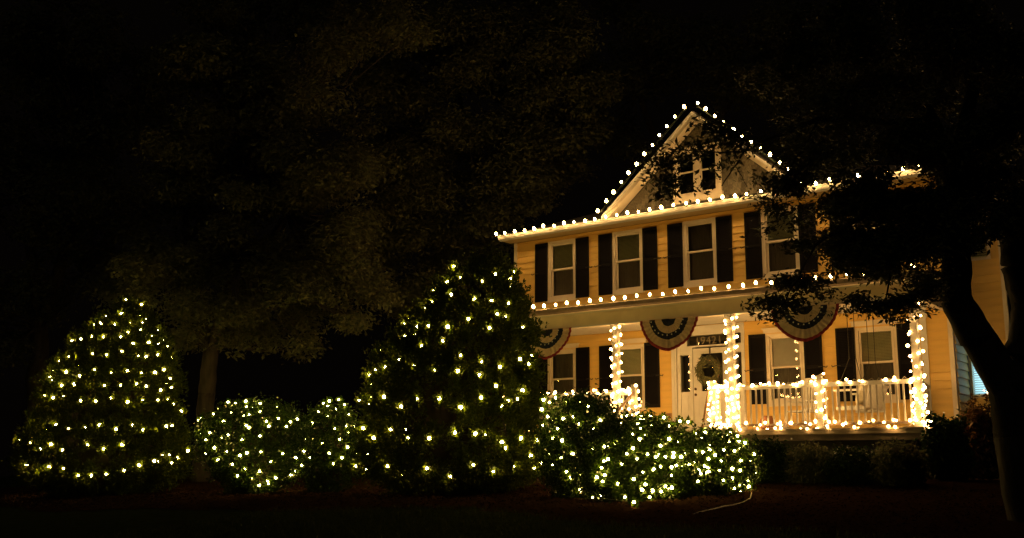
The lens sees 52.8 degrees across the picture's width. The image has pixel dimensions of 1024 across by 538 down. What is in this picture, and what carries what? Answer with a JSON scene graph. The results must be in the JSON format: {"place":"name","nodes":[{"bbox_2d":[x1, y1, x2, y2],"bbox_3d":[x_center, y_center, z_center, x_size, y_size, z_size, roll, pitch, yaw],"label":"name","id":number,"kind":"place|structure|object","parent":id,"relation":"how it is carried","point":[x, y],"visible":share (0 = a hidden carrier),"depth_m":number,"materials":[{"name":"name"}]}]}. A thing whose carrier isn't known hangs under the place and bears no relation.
{"place":"outdoors","nodes":[
{"label":"outdoors","id":0,"kind":"place"},
{"bbox_2d":[0,474,999,537],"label":"lawn","id":1,"kind":"structure","parent":0,"point":[16,522],"depth_m":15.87,"materials":[{"name":"green plant"}]},
{"bbox_2d":[338,0,636,322],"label":"shade tree","id":2,"kind":"object","parent":1,"relation":"on","point":[472,41],"visible":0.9,"depth_m":31.65,"materials":[{"name":"green plant"}]},
{"bbox_3d":[-2.691,4.654,20.807,34.000,1.098,12.250,-8,-14,36],"label":"mulch bed","id":3,"kind":"object","parent":1,"relation":"on","visible":0},
{"bbox_2d":[0,291,200,498],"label":"conical tree","id":4,"kind":"object","parent":3,"relation":"on","point":[121,416],"visible":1,"depth_m":24.09,"materials":[{"name":"green plant"}]},
{"bbox_2d":[26,299,188,476],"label":"string lights","id":5,"kind":"object","parent":4,"relation":"attached to","point":[119,399],"visible":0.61,"depth_m":24.09,"materials":[{"name":"white plastic"}]},
{"bbox_2d":[182,390,315,493],"bbox_3d":[-5.707,4.022,22.997,3.007,2.545,2.973,-8,-14,36],"label":"shrub","id":6,"kind":"object","parent":3,"relation":"on","point":[275,437],"visible":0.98,"depth_m":22.38,"materials":[{"name":"green plant"}]},
{"bbox_2d":[200,400,304,486],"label":"string lights","id":7,"kind":"object","parent":6,"relation":"attached to","point":[253,438],"visible":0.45,"depth_m":22.23,"materials":[{"name":"white plastic"}]},
{"bbox_2d":[85,0,444,481],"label":"shade tree","id":8,"kind":"object","parent":3,"relation":"on","point":[261,101],"visible":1,"depth_m":26.91,"materials":[{"name":"green plant"}]},
{"bbox_2d":[291,395,360,492],"bbox_3d":[-3.879,4.053,23.072,1.803,2.406,2.769,9,-14,-39],"label":"shrub","id":9,"kind":"object","parent":3,"relation":"on","point":[325,474],"visible":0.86,"depth_m":23.03,"materials":[{"name":"green plant"}]},
{"bbox_2d":[304,399,349,464],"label":"string lights","id":10,"kind":"object","parent":9,"relation":"attached to","point":[334,428],"visible":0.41,"depth_m":23.00,"materials":[{"name":"white plastic"}]},
{"bbox_2d":[346,244,554,495],"bbox_3d":[-1.264,2.208,21.327,4.406,5.326,4.548,-8,-14,36],"label":"conical tree","id":11,"kind":"object","parent":3,"relation":"on","point":[410,357],"visible":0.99,"depth_m":20.08,"materials":[{"name":"green plant"}]},
{"bbox_2d":[355,265,534,476],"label":"string lights","id":12,"kind":"object","parent":11,"relation":"attached to","point":[460,407],"visible":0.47,"depth_m":19.82,"materials":[{"name":"white plastic"}]},
{"bbox_2d":[529,383,651,499],"bbox_3d":[1.271,3.187,18.659,2.017,2.282,1.980,7,-13,-29],"label":"shrub","id":13,"kind":"object","parent":3,"relation":"on","point":[578,410],"visible":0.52,"depth_m":18.25,"materials":[{"name":"green plant"}]},
{"bbox_2d":[540,397,641,489],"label":"string lights","id":14,"kind":"object","parent":13,"relation":"attached to","point":[541,409],"visible":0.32,"depth_m":18.47,"materials":[{"name":"white plastic"}]},
{"bbox_2d":[554,403,706,507],"bbox_3d":[1.922,3.260,17.813,2.692,1.874,3.259,-8,-14,36],"label":"shrub","id":15,"kind":"object","parent":3,"relation":"on","point":[655,433],"visible":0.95,"depth_m":17.25,"materials":[{"name":"green plant"}]},
{"bbox_2d":[588,416,694,502],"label":"string lights","id":16,"kind":"object","parent":15,"relation":"attached to","point":[673,456],"visible":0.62,"depth_m":17.18,"materials":[{"name":"white plastic"}]},
{"bbox_2d":[693,492,751,513],"bbox_3d":[3.451,3.648,16.104,0.253,0.241,3.554,-5,-12,26],"label":"extension cord","id":17,"kind":"object","parent":3,"relation":"on","point":[723,506],"visible":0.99,"depth_m":15.57,"materials":[{"name":"plastic"}]},
{"bbox_2d":[676,418,770,496],"bbox_3d":[3.489,3.487,18.440,2.127,1.611,2.127,-8,-14,36],"label":"shrub","id":18,"kind":"object","parent":3,"relation":"on","point":[717,442],"visible":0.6,"depth_m":17.82,"materials":[{"name":"green plant"}]},
{"bbox_2d":[697,431,754,491],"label":"string lights","id":19,"kind":"object","parent":18,"relation":"attached to","point":[732,468],"visible":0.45,"depth_m":17.80,"materials":[{"name":"white plastic"}]},
{"bbox_2d":[746,432,795,482],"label":"shrub","id":20,"kind":"object","parent":3,"relation":"on","point":[773,453],"visible":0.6,"depth_m":19.29,"materials":[{"name":"green plant"}]},
{"bbox_2d":[779,439,833,483],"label":"shrub","id":21,"kind":"object","parent":3,"relation":"on","point":[805,462],"visible":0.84,"depth_m":18.97,"materials":[{"name":"green plant"}]},
{"bbox_2d":[628,0,1023,521],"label":"forked tree","id":22,"kind":"object","parent":3,"relation":"on","point":[967,42],"visible":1,"depth_m":11.91,"materials":[{"name":"green plant"}]},
{"bbox_2d":[819,441,878,485],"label":"shrub","id":23,"kind":"object","parent":3,"relation":"on","point":[849,465],"visible":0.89,"depth_m":18.40,"materials":[{"name":"green plant"}]},
{"bbox_2d":[864,437,932,486],"bbox_3d":[6.821,3.480,18.198,1.167,1.099,1.224,-8,-14,36],"label":"shrub","id":24,"kind":"object","parent":3,"relation":"on","point":[900,464],"visible":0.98,"depth_m":17.88,"materials":[{"name":"green plant"}]},
{"bbox_2d":[914,409,980,479],"bbox_3d":[7.951,3.315,18.892,1.152,1.478,1.084,-8,-14,36],"label":"shrub","id":25,"kind":"object","parent":3,"relation":"on","point":[946,442],"visible":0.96,"depth_m":18.68,"materials":[{"name":"green plant"}]},
{"bbox_2d":[954,389,998,478],"bbox_3d":[8.891,3.259,19.654,1.215,1.880,1.183,-8,-14,36],"label":"shrub","id":26,"kind":"object","parent":3,"relation":"on","point":[979,429],"visible":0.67,"depth_m":19.35,"materials":[{"name":"green plant"}]},
{"bbox_2d":[0,0,1023,475],"label":"sky","id":27,"kind":"structure","parent":0,"point":[337,373],"materials":[{"name":"black"}]},
{"bbox_2d":[760,416,773,428],"bbox_3d":[5.706,3.459,23.038,0.340,0.340,0.335,-8,-14,36],"label":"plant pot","id":28,"kind":"object","parent":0,"point":[770,421],"visible":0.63,"depth_m":22.92,"materials":[{"name":"ceramic"}]},
{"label":"ground","id":29,"kind":"structure","parent":0,"visible":0},
{"bbox_2d":[581,0,899,165],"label":"shade tree","id":30,"kind":"object","parent":29,"relation":"on","point":[667,48],"visible":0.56,"depth_m":37.67,"materials":[{"name":"green plant"}]},
{"bbox_2d":[498,111,1023,476],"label":"house","id":31,"kind":"structure","parent":29,"relation":"on","point":[692,249],"depth_m":24.81,"materials":[{"name":"yellow paint"}]},
{"bbox_2d":[531,327,571,359],"bbox_3d":[0.841,1.862,25.518,1.500,0.765,0.112,-8,-14,36],"label":"bunting","id":32,"kind":"object","parent":31,"relation":"hanging from","point":[555,343],"visible":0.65,"depth_m":25.41,"materials":[{"name":"multicoloured fabric"}]},
{"bbox_2d":[546,238,577,302],"bbox_3d":[1.427,0.057,28.369,1.010,1.710,0.235,-8,-14,36],"label":"window","id":33,"kind":"structure","parent":31,"relation":"in","point":[561,276],"depth_m":28.45,"materials":[{"name":"beige paint"}]},
{"bbox_2d":[548,348,575,411],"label":"window","id":34,"kind":"structure","parent":31,"relation":"in","point":[564,380],"depth_m":27.93,"materials":[{"name":"grey glass"}]},
{"bbox_2d":[547,389,612,394],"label":"string lights","id":35,"kind":"object","parent":31,"relation":"attached to","point":[588,391],"visible":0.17,"depth_m":24.81,"materials":[{"name":"white plastic"}]},
{"bbox_2d":[608,325,622,416],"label":"string lights","id":36,"kind":"object","parent":31,"relation":"attached to","point":[611,376],"visible":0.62,"depth_m":24.41,"materials":[{"name":"white plastic"}]},
{"bbox_2d":[611,228,644,295],"bbox_3d":[3.093,-0.169,27.128,1.010,1.710,0.235,-8,-14,36],"label":"window","id":37,"kind":"structure","parent":31,"relation":"in","point":[627,273],"depth_m":27.21,"materials":[{"name":"beige paint"}]},
{"bbox_2d":[618,384,640,414],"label":"string lights","id":38,"kind":"object","parent":31,"relation":"attached to","point":[628,389],"visible":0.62,"depth_m":23.99,"materials":[{"name":"white plastic"}]},
{"bbox_2d":[620,343,646,410],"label":"window","id":39,"kind":"structure","parent":31,"relation":"in","point":[632,358],"depth_m":26.60,"materials":[{"name":"grey glass"}]},
{"bbox_2d":[596,105,685,213],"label":"string lights","id":40,"kind":"object","parent":31,"relation":"attached to","point":[628,173],"visible":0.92,"depth_m":26.73,"materials":[{"name":"white"}]},
{"bbox_2d":[640,316,697,350],"bbox_3d":[3.560,1.494,23.494,1.500,0.765,0.112,-8,-14,36],"label":"bunting","id":41,"kind":"object","parent":31,"relation":"hanging from","point":[667,334],"visible":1,"depth_m":23.50,"materials":[{"name":"multicoloured fabric"}]},
{"bbox_2d":[672,142,723,204],"bbox_3d":[4.723,-2.429,26.241,1.420,1.460,0.130,-8,-14,36],"label":"gable window","id":42,"kind":"structure","parent":31,"relation":"in","point":[718,192],"depth_m":26.14,"materials":[{"name":"beige paint"}]},
{"bbox_2d":[682,217,718,287],"bbox_3d":[4.760,-0.394,25.887,1.010,1.710,0.235,-8,-14,36],"label":"window","id":43,"kind":"structure","parent":31,"relation":"in","point":[699,263],"depth_m":25.97,"materials":[{"name":"beige paint"}]},
{"bbox_2d":[495,165,918,236],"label":"string lights","id":44,"kind":"object","parent":31,"relation":"attached to","point":[661,207],"visible":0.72,"depth_m":26.32,"materials":[{"name":"white"}]},
{"bbox_2d":[693,347,728,429],"bbox_3d":[4.876,2.944,25.040,1.014,2.075,0.090,-8,-14,36],"label":"door","id":45,"kind":"structure","parent":31,"relation":"in","point":[700,395],"depth_m":25.13,"materials":[{"name":"white paint"}]},
{"bbox_2d":[694,348,722,386],"bbox_3d":[4.784,2.388,25.070,0.805,0.963,0.177,-8,-14,36],"label":"wreath","id":46,"kind":"object","parent":45,"relation":"hanging from","point":[701,376],"visible":0.94,"depth_m":25.05,"materials":[{"name":"green plant"}]},
{"bbox_2d":[706,381,739,428],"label":"string lights","id":47,"kind":"object","parent":31,"relation":"attached to","point":[717,391],"visible":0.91,"depth_m":22.72,"materials":[{"name":"white plastic"}]},
{"bbox_2d":[532,264,914,309],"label":"string lights","id":48,"kind":"object","parent":31,"relation":"on","point":[701,288],"visible":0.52,"depth_m":23.45,"materials":[{"name":"white plastic"}]},
{"bbox_2d":[723,316,739,426],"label":"string lights","id":49,"kind":"object","parent":31,"relation":"attached to","point":[731,389],"visible":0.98,"depth_m":22.56,"materials":[{"name":"white plastic"}]},
{"bbox_2d":[697,101,788,169],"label":"string lights","id":50,"kind":"object","parent":31,"relation":"attached to","point":[705,109],"visible":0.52,"depth_m":24.98,"materials":[{"name":"white"}]},
{"bbox_2d":[736,380,815,387],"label":"string lights","id":51,"kind":"object","parent":31,"relation":"attached to","point":[769,383],"visible":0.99,"depth_m":21.92,"materials":[{"name":"white plastic"}]},
{"bbox_2d":[736,421,817,431],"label":"string lights","id":52,"kind":"object","parent":31,"relation":"attached to","point":[780,422],"visible":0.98,"depth_m":21.60,"materials":[{"name":"white plastic"}]},
{"bbox_2d":[760,205,799,279],"bbox_3d":[6.451,-0.623,24.628,1.010,1.710,0.235,-8,-14,36],"label":"window","id":53,"kind":"structure","parent":31,"relation":"in","point":[774,259],"depth_m":24.72,"materials":[{"name":"beige paint"}]},
{"bbox_2d":[765,333,807,406],"bbox_3d":[6.426,2.342,24.057,1.010,1.710,0.235,-8,-14,36],"label":"window","id":54,"kind":"structure","parent":31,"relation":"in","point":[784,354],"depth_m":24.14,"materials":[{"name":"white glass"}]},
{"bbox_2d":[780,377,828,428],"bbox_3d":[6.381,2.947,22.555,0.912,1.169,0.600,7,-13,-32],"label":"rocking chair","id":55,"kind":"object","parent":31,"relation":"on","point":[806,380],"visible":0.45,"depth_m":22.68,"materials":[{"name":"white paint"}]},
{"bbox_2d":[771,303,839,341],"bbox_3d":[6.128,1.146,21.583,1.500,0.765,0.112,-8,-14,36],"label":"bunting","id":56,"kind":"object","parent":31,"relation":"hanging from","point":[817,323],"visible":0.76,"depth_m":21.53,"materials":[{"name":"multicoloured fabric"}]},
{"bbox_2d":[811,373,827,425],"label":"string lights","id":57,"kind":"object","parent":31,"relation":"attached to","point":[815,384],"visible":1,"depth_m":21.31,"materials":[{"name":"white plastic"}]},
{"bbox_2d":[833,306,888,412],"bbox_3d":[7.397,1.894,21.981,0.810,2.260,1.253,-8,-14,36],"label":"porch swing","id":58,"kind":"object","parent":31,"relation":"hanging from","point":[867,398],"visible":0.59,"depth_m":21.50,"materials":[{"name":"white paint"}]},
{"bbox_2d":[822,419,912,429],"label":"string lights","id":59,"kind":"object","parent":31,"relation":"attached to","point":[873,420],"visible":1,"depth_m":20.59,"materials":[{"name":"white plastic"}]},
{"bbox_2d":[823,376,911,384],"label":"string lights","id":60,"kind":"object","parent":31,"relation":"attached to","point":[862,381],"visible":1,"depth_m":20.84,"materials":[{"name":"white plastic"}]},
{"bbox_2d":[850,217,888,267],"bbox_3d":[8.133,-0.851,23.376,1.010,1.710,0.235,-8,-14,36],"label":"window","id":61,"kind":"structure","parent":31,"relation":"in","point":[853,217],"depth_m":23.57,"materials":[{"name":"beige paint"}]},
{"bbox_2d":[854,325,902,402],"bbox_3d":[8.109,2.115,22.804,1.010,1.710,0.235,-8,-14,36],"label":"window","id":62,"kind":"structure","parent":31,"relation":"in","point":[885,337],"depth_m":22.88,"materials":[{"name":"white glass"}]},
{"bbox_2d":[906,302,928,423],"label":"string lights","id":63,"kind":"object","parent":31,"relation":"attached to","point":[923,376],"visible":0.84,"depth_m":20.20,"materials":[{"name":"white plastic"}]},
{"bbox_2d":[968,327,992,397],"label":"window","id":64,"kind":"structure","parent":31,"relation":"in","point":[979,387],"depth_m":22.43,"materials":[{"name":"glass"}]},
{"bbox_2d":[970,209,990,260],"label":"window","id":65,"kind":"structure","parent":31,"relation":"in","point":[984,256],"depth_m":22.76,"materials":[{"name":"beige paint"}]}
]}

